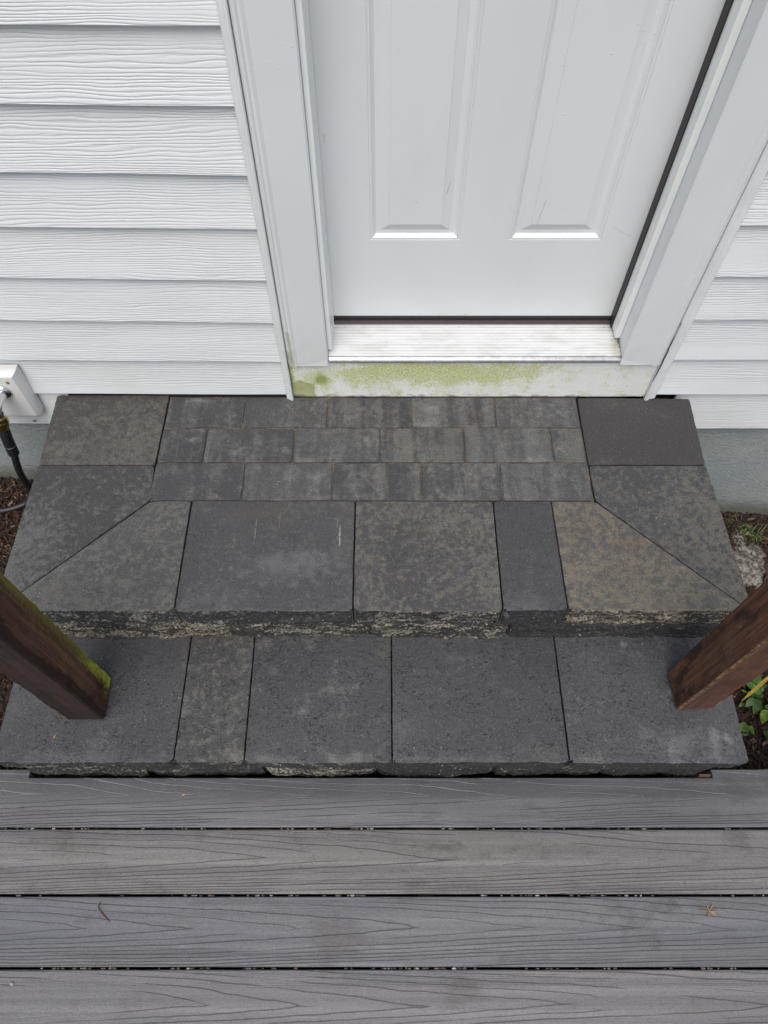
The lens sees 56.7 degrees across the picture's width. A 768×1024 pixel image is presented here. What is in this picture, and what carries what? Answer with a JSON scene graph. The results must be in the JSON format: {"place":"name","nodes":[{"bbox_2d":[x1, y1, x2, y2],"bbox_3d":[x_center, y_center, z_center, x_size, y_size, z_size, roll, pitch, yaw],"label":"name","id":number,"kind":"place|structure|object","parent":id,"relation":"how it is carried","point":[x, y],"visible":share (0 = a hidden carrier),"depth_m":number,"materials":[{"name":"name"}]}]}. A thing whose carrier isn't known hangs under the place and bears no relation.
{"place":"outdoors","nodes":[
{"label":"outdoors","id":0,"kind":"place"},
{"bbox_2d":[1,828,763,969],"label":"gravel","id":1,"kind":"structure","parent":0,"point":[351,968],"depth_m":1.68,"materials":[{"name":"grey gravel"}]},
{"bbox_2d":[0,476,767,968],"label":"ground","id":2,"kind":"structure","parent":0,"point":[746,720],"depth_m":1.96,"materials":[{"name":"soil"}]},
{"bbox_2d":[0,395,747,777],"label":"stone steps","id":3,"kind":"structure","parent":2,"relation":"on","point":[430,587],"depth_m":1.81,"materials":[{"name":"stone"}]},
{"bbox_2d":[0,572,110,719],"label":"wooden post","id":4,"kind":"object","parent":3,"relation":"on","point":[45,659],"visible":1,"depth_m":1.47,"materials":[{"name":"brown wood"}]},
{"bbox_2d":[668,578,767,709],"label":"wooden post","id":5,"kind":"object","parent":3,"relation":"on","point":[726,657],"visible":1,"depth_m":1.52,"materials":[{"name":"brown wood"}]},
{"bbox_2d":[0,0,767,515],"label":"house","id":6,"kind":"structure","parent":2,"relation":"on","point":[382,198],"depth_m":1.57,"materials":[{"name":"paint"}]},
{"bbox_2d":[0,365,42,421],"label":"outdoor faucet","id":7,"kind":"object","parent":6,"relation":"attached to","point":[18,396],"visible":1,"depth_m":2.00,"materials":[{"name":"plastic"}]},
{"bbox_2d":[0,413,31,513],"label":"garden hose","id":8,"kind":"object","parent":7,"relation":"hanging from","point":[9,444],"visible":0.84,"depth_m":2.11,"materials":[{"name":"black rubber"}]},
{"bbox_2d":[308,0,725,323],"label":"door","id":9,"kind":"structure","parent":6,"relation":"in","point":[483,161],"depth_m":1.52,"materials":[{"name":"paint"}]},
{"bbox_2d":[0,770,767,1023],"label":"deck","id":10,"kind":"structure","parent":2,"relation":"on","point":[110,860],"depth_m":1.67,"materials":[{"name":"grey wood"}]},
{"bbox_2d":[693,774,710,777],"bbox_3d":[0.815,0.680,1.827,0.029,0.052,0.006,0,59,0],"label":"wood shim","id":11,"kind":"object","parent":10,"relation":"on","point":[702,775],"visible":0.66,"depth_m":1.80,"materials":[{"name":"brown wood"}]},
{"bbox_2d":[702,904,717,916],"bbox_3d":[0.755,0.927,1.656,0.044,0.003,0.028,0,59,0],"label":"dried seed head","id":12,"kind":"object","parent":10,"relation":"on","point":[712,912],"visible":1,"depth_m":1.65},
{"bbox_2d":[724,511,767,545],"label":"grass tuft","id":13,"kind":"object","parent":2,"relation":"on","point":[752,534],"visible":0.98,"depth_m":2.61,"materials":[{"name":"green plant"}]},
{"bbox_2d":[732,530,767,588],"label":"rock","id":14,"kind":"object","parent":2,"relation":"on","point":[750,566],"visible":0.25,"depth_m":2.53,"materials":[{"name":"grey stone"}]},
{"bbox_2d":[738,675,767,737],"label":"leafy plant","id":15,"kind":"object","parent":2,"relation":"on","point":[755,705],"visible":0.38,"depth_m":2.23,"materials":[{"name":"green plant"}]},
{"bbox_2d":[742,676,767,700],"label":"fallen leaf","id":16,"kind":"object","parent":2,"relation":"on","point":[758,686],"visible":1,"depth_m":2.18,"materials":[{"name":"yellow plant"}]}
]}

